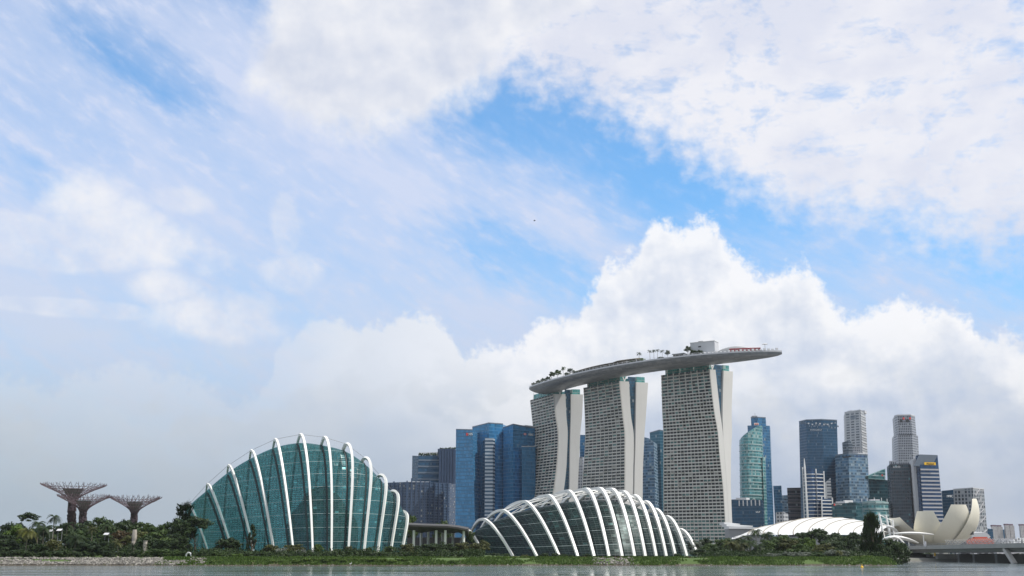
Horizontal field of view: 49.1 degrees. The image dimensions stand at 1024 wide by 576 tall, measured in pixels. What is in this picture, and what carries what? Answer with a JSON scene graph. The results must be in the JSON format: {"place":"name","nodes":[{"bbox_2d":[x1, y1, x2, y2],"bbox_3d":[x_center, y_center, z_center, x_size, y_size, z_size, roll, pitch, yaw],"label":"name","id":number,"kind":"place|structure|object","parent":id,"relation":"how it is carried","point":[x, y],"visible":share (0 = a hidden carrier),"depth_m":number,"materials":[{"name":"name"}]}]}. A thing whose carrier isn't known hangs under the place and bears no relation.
{"place":"outdoors","nodes":[
{"label":"outdoors","id":0,"kind":"place"},
{"bbox_2d":[286,487,357,551],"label":"planted mountain","id":1,"kind":"structure","parent":0,"point":[321,492],"depth_m":565.53,"materials":[{"name":"green plant"}]},
{"bbox_2d":[0,552,957,565],"bbox_3d":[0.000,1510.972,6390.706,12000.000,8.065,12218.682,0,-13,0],"label":"ground","id":2,"kind":"structure","parent":0,"point":[689,562],"depth_m":463.49,"materials":[{"name":"green plant"}]},
{"bbox_2d":[0,533,18,556],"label":"broadleaf tree","id":3,"kind":"object","parent":2,"relation":"on","point":[5,538],"visible":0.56,"depth_m":491.54,"materials":[{"name":"green plant"}]},
{"bbox_2d":[0,540,20,550],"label":"broadleaf tree","id":4,"kind":"object","parent":2,"relation":"on","point":[9,546],"visible":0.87,"depth_m":486.13,"materials":[{"name":"green plant"}]},
{"bbox_2d":[2,523,29,544],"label":"broadleaf tree","id":5,"kind":"object","parent":2,"relation":"on","point":[15,529],"visible":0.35,"depth_m":530.12,"materials":[{"name":"green plant"}]},
{"bbox_2d":[6,549,30,556],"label":"shrub","id":6,"kind":"object","parent":2,"relation":"on","point":[19,552],"visible":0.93,"depth_m":479.45,"materials":[{"name":"green plant"}]},
{"bbox_2d":[16,528,38,549],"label":"palm tree","id":7,"kind":"object","parent":2,"relation":"on","point":[26,534],"visible":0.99,"depth_m":486.59,"materials":[{"name":"green plant"}]},
{"bbox_2d":[17,512,41,521],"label":"spreading tree","id":8,"kind":"object","parent":2,"relation":"on","point":[26,515],"visible":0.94,"depth_m":547.61,"materials":[{"name":"green plant"}]},
{"bbox_2d":[19,530,44,544],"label":"broadleaf tree","id":9,"kind":"object","parent":2,"relation":"on","point":[40,540],"visible":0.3,"depth_m":525.02,"materials":[{"name":"green plant"}]},
{"bbox_2d":[28,543,52,556],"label":"broadleaf tree","id":10,"kind":"object","parent":2,"relation":"on","point":[36,547],"visible":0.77,"depth_m":485.17,"materials":[{"name":"green plant"}]},
{"bbox_2d":[31,525,56,543],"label":"palm tree","id":11,"kind":"object","parent":2,"relation":"on","point":[48,529],"visible":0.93,"depth_m":500.37,"materials":[{"name":"green plant"}]},
{"bbox_2d":[44,539,62,551],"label":"broadleaf tree","id":12,"kind":"object","parent":2,"relation":"on","point":[52,544],"visible":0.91,"depth_m":488.50,"materials":[{"name":"green plant"}]},
{"bbox_2d":[47,523,71,540],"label":"broadleaf tree","id":13,"kind":"object","parent":2,"relation":"on","point":[59,533],"visible":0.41,"depth_m":554.90,"materials":[{"name":"green plant"}]},
{"bbox_2d":[40,482,106,528],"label":"steel garden tree","id":14,"kind":"object","parent":2,"relation":"on","point":[71,512],"visible":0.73,"depth_m":718.97,"materials":[{"name":"metal"}]},
{"bbox_2d":[66,534,85,555],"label":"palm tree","id":15,"kind":"object","parent":2,"relation":"on","point":[72,539],"visible":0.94,"depth_m":490.01,"materials":[{"name":"green plant"}]},
{"bbox_2d":[56,492,111,526],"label":"steel garden tree","id":16,"kind":"object","parent":2,"relation":"on","point":[83,506],"visible":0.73,"depth_m":684.44,"materials":[{"name":"metal"}]},
{"bbox_2d":[74,529,95,546],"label":"broadleaf tree","id":17,"kind":"object","parent":2,"relation":"on","point":[83,532],"visible":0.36,"depth_m":521.86,"materials":[{"name":"green plant"}]},
{"bbox_2d":[74,541,97,556],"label":"broadleaf tree","id":18,"kind":"object","parent":2,"relation":"on","point":[81,546],"visible":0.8,"depth_m":484.32,"materials":[{"name":"green plant"}]},
{"bbox_2d":[74,520,99,538],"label":"broadleaf tree","id":19,"kind":"object","parent":2,"relation":"on","point":[85,524],"visible":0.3,"depth_m":574.79,"materials":[{"name":"green plant"}]},
{"bbox_2d":[85,545,105,556],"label":"broadleaf tree","id":20,"kind":"object","parent":2,"relation":"on","point":[99,550],"visible":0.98,"depth_m":481.61,"materials":[{"name":"green plant"}]},
{"bbox_2d":[7,542,192,556],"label":"undergrowth","id":21,"kind":"object","parent":2,"relation":"on","point":[70,549],"visible":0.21,"depth_m":496.18,"materials":[{"name":"green plant"}]},
{"bbox_2d":[92,516,114,541],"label":"broadleaf tree","id":22,"kind":"object","parent":2,"relation":"on","point":[99,521],"visible":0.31,"depth_m":569.80,"materials":[{"name":"green plant"}]},
{"bbox_2d":[90,533,117,546],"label":"broadleaf tree","id":23,"kind":"object","parent":2,"relation":"on","point":[101,538],"visible":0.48,"depth_m":510.68,"materials":[{"name":"green plant"}]},
{"bbox_2d":[109,530,131,547],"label":"broadleaf tree","id":24,"kind":"object","parent":2,"relation":"on","point":[119,535],"visible":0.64,"depth_m":514.77,"materials":[{"name":"green plant"}]},
{"bbox_2d":[113,519,131,541],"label":"broadleaf tree","id":25,"kind":"object","parent":2,"relation":"on","point":[124,524],"visible":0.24,"depth_m":566.23,"materials":[{"name":"green plant"}]},
{"bbox_2d":[123,529,147,544],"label":"broadleaf tree","id":26,"kind":"object","parent":2,"relation":"on","point":[139,534],"visible":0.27,"depth_m":515.68,"materials":[{"name":"green plant"}]},
{"bbox_2d":[111,494,161,523],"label":"steel garden tree","id":27,"kind":"object","parent":2,"relation":"on","point":[134,507],"visible":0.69,"depth_m":698.86,"materials":[{"name":"metal"}]},
{"bbox_2d":[130,522,154,532],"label":"broadleaf tree","id":28,"kind":"object","parent":2,"relation":"on","point":[142,527],"visible":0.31,"depth_m":559.66,"materials":[{"name":"green plant"}]},
{"bbox_2d":[135,535,153,548],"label":"broadleaf tree","id":29,"kind":"object","parent":2,"relation":"on","point":[139,541],"visible":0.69,"depth_m":494.97,"materials":[{"name":"green plant"}]},
{"bbox_2d":[134,549,158,556],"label":"shrub","id":30,"kind":"object","parent":2,"relation":"on","point":[148,552],"visible":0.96,"depth_m":479.60,"materials":[{"name":"green plant"}]},
{"bbox_2d":[142,530,171,546],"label":"broadleaf tree","id":31,"kind":"object","parent":2,"relation":"on","point":[157,534],"visible":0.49,"depth_m":511.01,"materials":[{"name":"green plant"}]},
{"bbox_2d":[148,539,171,548],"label":"broadleaf tree","id":32,"kind":"object","parent":2,"relation":"on","point":[156,544],"visible":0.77,"depth_m":493.13,"materials":[{"name":"green plant"}]},
{"bbox_2d":[153,548,179,556],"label":"shrub","id":33,"kind":"object","parent":2,"relation":"on","point":[163,552],"visible":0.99,"depth_m":479.42,"materials":[{"name":"green plant"}]},
{"bbox_2d":[168,518,190,536],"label":"broadleaf tree","id":34,"kind":"object","parent":2,"relation":"on","point":[175,525],"visible":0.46,"depth_m":549.87,"materials":[{"name":"green plant"}]},
{"bbox_2d":[169,533,190,550],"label":"broadleaf tree","id":35,"kind":"object","parent":2,"relation":"on","point":[180,541],"visible":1,"depth_m":497.12,"materials":[{"name":"green plant"}]},
{"bbox_2d":[172,501,197,538],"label":"casuarina tree","id":36,"kind":"object","parent":2,"relation":"on","point":[181,508],"visible":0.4,"depth_m":561.70,"materials":[{"name":"green plant"}]},
{"bbox_2d":[179,516,214,551],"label":"spreading tree","id":37,"kind":"object","parent":2,"relation":"on","point":[192,522],"visible":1,"depth_m":501.71,"materials":[{"name":"green plant"}]},
{"bbox_2d":[221,539,242,549],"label":"broadleaf tree","id":38,"kind":"object","parent":2,"relation":"on","point":[233,543],"visible":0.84,"depth_m":509.94,"materials":[{"name":"green plant"}]},
{"bbox_2d":[245,524,256,552],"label":"conifer tree","id":39,"kind":"object","parent":2,"relation":"on","point":[251,540],"visible":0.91,"depth_m":499.42,"materials":[{"name":"green plant"}]},
{"bbox_2d":[178,433,408,551],"bbox_3d":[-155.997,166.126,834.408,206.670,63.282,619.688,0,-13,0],"label":"glass conservatory","id":40,"kind":"object","parent":2,"relation":"on","point":[366,519],"visible":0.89,"depth_m":559.23,"materials":[{"name":"teal glass"}]},
{"bbox_2d":[192,546,485,557],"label":"undergrowth","id":41,"kind":"object","parent":2,"relation":"on","point":[227,552],"visible":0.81,"depth_m":487.43,"materials":[{"name":"green plant"}]},
{"bbox_2d":[398,515,419,540],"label":"broadleaf tree","id":42,"kind":"object","parent":2,"relation":"on","point":[411,520],"visible":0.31,"depth_m":701.86,"materials":[{"name":"green plant"}]},
{"bbox_2d":[382,478,455,551],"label":"apartment block","id":43,"kind":"structure","parent":2,"relation":"on","point":[429,502],"depth_m":1426.96,"materials":[{"name":"glass"}]},
{"bbox_2d":[422,543,440,550],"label":"broadleaf tree","id":44,"kind":"object","parent":2,"relation":"on","point":[432,546],"visible":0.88,"depth_m":501.93,"materials":[{"name":"green plant"}]},
{"bbox_2d":[412,447,455,483],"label":"office tower","id":45,"kind":"structure","parent":2,"relation":"on","point":[439,466],"depth_m":1523.80,"materials":[{"name":"blue glass"}]},
{"bbox_2d":[407,523,470,550],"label":"event pavilion","id":46,"kind":"structure","parent":2,"relation":"on","point":[443,529],"depth_m":621.47,"materials":[{"name":"white paint"}]},
{"bbox_2d":[0,556,895,565],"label":"rocks","id":47,"kind":"object","parent":2,"relation":"on","point":[83,561],"visible":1,"depth_m":465.70,"materials":[{"name":"grey stone"}]},
{"bbox_2d":[455,429,480,537],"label":"office tower","id":48,"kind":"structure","parent":2,"relation":"on","point":[467,507],"depth_m":1383.61,"materials":[{"name":"blue glass"}]},
{"bbox_2d":[472,422,505,524],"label":"office tower","id":49,"kind":"structure","parent":2,"relation":"on","point":[490,440],"depth_m":1397.08,"materials":[{"name":"blue glass"}]},
{"bbox_2d":[503,424,536,516],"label":"office tower","id":50,"kind":"structure","parent":2,"relation":"on","point":[519,463],"depth_m":1392.96,"materials":[{"name":"blue glass"}]},
{"bbox_2d":[530,389,582,507],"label":"hotel tower","id":51,"kind":"structure","parent":2,"relation":"on","point":[556,419],"depth_m":1375.91,"materials":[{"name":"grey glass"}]},
{"bbox_2d":[529,348,781,393],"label":"roof park","id":52,"kind":"structure","parent":51,"relation":"on","point":[565,382],"depth_m":1209.13,"materials":[{"name":"white paint"}]},
{"bbox_2d":[571,358,639,372],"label":"roof restaurant","id":53,"kind":"structure","parent":52,"relation":"on","point":[612,363],"depth_m":1258.04,"materials":[{"name":"grey metal"}]},
{"bbox_2d":[690,340,718,353],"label":"plant room","id":54,"kind":"object","parent":52,"relation":"on","point":[708,346],"visible":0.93,"depth_m":1177.30,"materials":[{"name":"white paint"}]},
{"bbox_2d":[718,346,760,351],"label":"rooftop pavilion","id":55,"kind":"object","parent":52,"relation":"on","point":[734,348],"visible":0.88,"depth_m":1160.95,"materials":[{"name":"grey metal"}]},
{"bbox_2d":[460,487,696,556],"bbox_3d":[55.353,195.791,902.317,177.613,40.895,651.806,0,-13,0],"label":"glass conservatory","id":56,"kind":"object","parent":2,"relation":"on","point":[595,527],"visible":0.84,"depth_m":609.34,"materials":[{"name":"teal glass"}]},
{"bbox_2d":[577,457,583,498],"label":"office tower","id":57,"kind":"structure","parent":2,"relation":"on","point":[581,464],"depth_m":1483.20,"materials":[{"name":"grey glass"}]},
{"bbox_2d":[580,435,584,456],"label":"office tower","id":58,"kind":"structure","parent":2,"relation":"on","point":[582,444],"depth_m":1544.31,"materials":[{"name":"blue glass"}]},
{"bbox_2d":[581,376,647,509],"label":"hotel tower","id":59,"kind":"structure","parent":2,"relation":"on","point":[615,413],"depth_m":1278.15,"materials":[{"name":"grey glass"}]},
{"bbox_2d":[643,437,658,516],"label":"office tower","id":60,"kind":"structure","parent":2,"relation":"on","point":[650,477],"depth_m":1542.46,"materials":[{"name":"blue glass"}]},
{"bbox_2d":[650,430,663,521],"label":"office tower","id":61,"kind":"structure","parent":2,"relation":"on","point":[656,436],"depth_m":1588.12,"materials":[{"name":"blue glass"}]},
{"bbox_2d":[661,365,732,543],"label":"hotel tower","id":62,"kind":"structure","parent":2,"relation":"on","point":[697,419],"depth_m":1191.88,"materials":[{"name":"grey glass"}]},
{"bbox_2d":[719,522,758,548],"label":"stepped white roof","id":63,"kind":"structure","parent":2,"relation":"on","point":[733,529],"depth_m":1034.21,"materials":[{"name":"grey metal"}]},
{"bbox_2d":[731,498,764,536],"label":"office tower","id":64,"kind":"structure","parent":2,"relation":"on","point":[747,511],"depth_m":1309.08,"materials":[{"name":"blue glass"}]},
{"bbox_2d":[739,426,767,525],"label":"office tower","id":65,"kind":"structure","parent":2,"relation":"on","point":[752,470],"depth_m":1471.86,"materials":[{"name":"teal glass"}]},
{"bbox_2d":[747,416,773,536],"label":"office tower","id":66,"kind":"structure","parent":2,"relation":"on","point":[756,421],"depth_m":1559.06,"materials":[{"name":"blue glass"}]},
{"bbox_2d":[758,539,776,550],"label":"broadleaf tree","id":67,"kind":"object","parent":2,"relation":"on","point":[770,544],"visible":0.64,"depth_m":533.53,"materials":[{"name":"green plant"}]},
{"bbox_2d":[773,486,782,536],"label":"office tower","id":68,"kind":"structure","parent":2,"relation":"on","point":[778,505],"depth_m":1672.16,"materials":[{"name":"blue glass"}]},
{"bbox_2d":[776,512,788,536],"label":"office tower","id":69,"kind":"structure","parent":2,"relation":"on","point":[781,516],"depth_m":1272.16,"materials":[{"name":"stone"}]},
{"bbox_2d":[782,495,789,536],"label":"office tower","id":70,"kind":"structure","parent":2,"relation":"on","point":[785,502],"depth_m":1690.47,"materials":[{"name":"blue glass"}]},
{"bbox_2d":[777,539,798,551],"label":"broadleaf tree","id":71,"kind":"object","parent":2,"relation":"on","point":[784,544],"visible":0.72,"depth_m":534.46,"materials":[{"name":"green plant"}]},
{"bbox_2d":[787,488,800,536],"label":"office tower","id":72,"kind":"structure","parent":2,"relation":"on","point":[794,503],"depth_m":1623.42,"materials":[{"name":"grey glass"}]},
{"bbox_2d":[787,544,808,552],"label":"broadleaf tree","id":73,"kind":"object","parent":2,"relation":"on","point":[798,547],"visible":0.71,"depth_m":515.13,"materials":[{"name":"green plant"}]},
{"bbox_2d":[697,548,902,564],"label":"undergrowth","id":74,"kind":"object","parent":2,"relation":"on","point":[753,553],"visible":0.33,"depth_m":500.96,"materials":[{"name":"green plant"}]},
{"bbox_2d":[801,537,815,549],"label":"broadleaf tree","id":75,"kind":"object","parent":2,"relation":"on","point":[809,543],"visible":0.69,"depth_m":544.50,"materials":[{"name":"green plant"}]},
{"bbox_2d":[730,517,894,551],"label":"convention hall","id":76,"kind":"structure","parent":2,"relation":"on","point":[840,525],"depth_m":1002.19,"materials":[{"name":"grey metal"}]},
{"bbox_2d":[879,514,895,540],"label":"leaning masts","id":77,"kind":"object","parent":76,"relation":"on","point":[881,523],"visible":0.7,"depth_m":988.07,"materials":[{"name":"white metal"}]},
{"bbox_2d":[794,528,836,543],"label":"spreading tree","id":78,"kind":"object","parent":2,"relation":"on","point":[816,533],"visible":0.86,"depth_m":620.27,"materials":[{"name":"green plant"}]},
{"bbox_2d":[802,459,832,535],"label":"office tower","id":79,"kind":"structure","parent":2,"relation":"on","point":[816,503],"depth_m":1428.86,"materials":[{"name":"white glass"}]},
{"bbox_2d":[799,419,838,517],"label":"office tower","id":80,"kind":"structure","parent":2,"relation":"on","point":[818,442],"depth_m":1591.77,"materials":[{"name":"blue glass"}]},
{"bbox_2d":[811,543,836,552],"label":"broadleaf tree","id":81,"kind":"object","parent":2,"relation":"on","point":[822,547],"visible":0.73,"depth_m":523.53,"materials":[{"name":"green plant"}]},
{"bbox_2d":[825,478,831,498],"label":"office tower","id":82,"kind":"structure","parent":2,"relation":"on","point":[828,493],"depth_m":1537.24,"materials":[{"name":"stone"}]},
{"bbox_2d":[831,500,862,536],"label":"office tower","id":83,"kind":"structure","parent":2,"relation":"on","point":[849,509],"depth_m":1352.40,"materials":[{"name":"teal glass"}]},
{"bbox_2d":[842,441,859,453],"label":"office tower","id":84,"kind":"structure","parent":2,"relation":"on","point":[847,447],"depth_m":1691.02,"materials":[{"name":"grey glass"}]},
{"bbox_2d":[835,453,868,502],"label":"office tower","id":85,"kind":"structure","parent":2,"relation":"on","point":[851,473],"depth_m":1546.48,"materials":[{"name":"blue glass"}]},
{"bbox_2d":[844,410,868,473],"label":"office tower","id":86,"kind":"structure","parent":2,"relation":"on","point":[855,433],"depth_m":1753.93,"materials":[{"name":"stone"}]},
{"bbox_2d":[861,497,889,543],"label":"office tower","id":87,"kind":"structure","parent":2,"relation":"on","point":[876,506],"depth_m":1378.11,"materials":[{"name":"teal glass"}]},
{"bbox_2d":[865,469,888,507],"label":"office tower","id":88,"kind":"structure","parent":2,"relation":"on","point":[877,485],"depth_m":1483.98,"materials":[{"name":"teal glass"}]},
{"bbox_2d":[887,461,915,545],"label":"office tower","id":89,"kind":"structure","parent":2,"relation":"on","point":[900,497],"depth_m":1400.58,"materials":[{"name":"grey metal"}]},
{"bbox_2d":[892,414,918,463],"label":"office tower","id":90,"kind":"structure","parent":2,"relation":"on","point":[905,449],"depth_m":1798.62,"materials":[{"name":"grey concrete"}]},
{"bbox_2d":[893,532,933,543],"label":"white canopy","id":91,"kind":"object","parent":2,"relation":"on","point":[911,533],"visible":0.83,"depth_m":965.77,"materials":[{"name":"metal"}]},
{"bbox_2d":[910,454,943,545],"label":"office tower","id":92,"kind":"structure","parent":2,"relation":"on","point":[926,487],"depth_m":1385.60,"materials":[{"name":"white glass"}]},
{"bbox_2d":[889,499,979,553],"bbox_3d":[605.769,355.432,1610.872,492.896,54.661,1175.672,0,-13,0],"label":"lotus museum","id":93,"kind":"structure","parent":2,"relation":"on","point":[960,522],"depth_m":1049.29,"materials":[{"name":"beige concrete"}]},
{"bbox_2d":[906,541,1023,562],"bbox_3d":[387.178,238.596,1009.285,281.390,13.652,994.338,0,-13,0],"label":"road bridge","id":94,"kind":"structure","parent":2,"relation":"on","point":[1007,549],"depth_m":610.01,"materials":[{"name":"concrete"}]},
{"bbox_2d":[941,487,990,553],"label":"office tower","id":95,"kind":"structure","parent":2,"relation":"on","point":[961,496],"depth_m":1456.23,"materials":[{"name":"white glass"}]},
{"bbox_2d":[961,537,993,553],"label":"spectator stand","id":96,"kind":"object","parent":2,"relation":"on","point":[974,538],"visible":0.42,"depth_m":1265.31,"materials":[{"name":"metal"}]},
{"bbox_2d":[945,538,1010,553],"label":"helix footbridge","id":97,"kind":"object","parent":2,"relation":"on","point":[976,542],"visible":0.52,"depth_m":872.56,"materials":[{"name":"grey metal"}]},
{"bbox_2d":[990,525,1003,541],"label":"apartment block","id":98,"kind":"structure","parent":2,"relation":"on","point":[997,531],"depth_m":2543.84,"materials":[{"name":"grey concrete"}]},
{"bbox_2d":[1003,524,1014,538],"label":"apartment block","id":99,"kind":"structure","parent":2,"relation":"on","point":[1009,530],"depth_m":2544.86,"materials":[{"name":"grey concrete"}]},
{"bbox_2d":[994,537,1023,553],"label":"grandstand","id":100,"kind":"object","parent":2,"relation":"on","point":[1017,539],"visible":0.24,"depth_m":1158.02,"materials":[{"name":"metal"}]},
{"bbox_2d":[0,562,1023,575],"bbox_3d":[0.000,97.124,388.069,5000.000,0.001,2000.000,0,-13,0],"label":"water","id":101,"kind":"structure","parent":0,"point":[956,569],"depth_m":342.11,"materials":[{"name":"grey liquid"}]},
{"bbox_2d":[0,0,1023,551],"label":"sky","id":102,"kind":"structure","parent":0,"point":[229,228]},
{"bbox_2d":[837,532,863,545],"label":"spreading tree","id":103,"kind":"object","parent":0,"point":[855,536],"visible":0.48,"depth_m":620.05,"materials":[{"name":"green plant"}]},
{"bbox_2d":[858,509,884,555],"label":"casuarina tree","id":104,"kind":"object","parent":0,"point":[871,523],"visible":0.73,"depth_m":526.83,"materials":[{"name":"green plant"}]},
{"bbox_2d":[873,543,892,558],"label":"broadleaf tree","id":105,"kind":"object","parent":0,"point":[882,551],"visible":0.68,"depth_m":514.37,"materials":[{"name":"green plant"}]},
{"bbox_2d":[883,538,905,558],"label":"broadleaf tree","id":106,"kind":"object","parent":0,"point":[895,546],"visible":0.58,"depth_m":542.41,"materials":[{"name":"green plant"}]},
{"bbox_2d":[898,542,913,562],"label":"broadleaf tree","id":107,"kind":"object","parent":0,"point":[904,558],"visible":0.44,"depth_m":581.85,"materials":[{"name":"green plant"}]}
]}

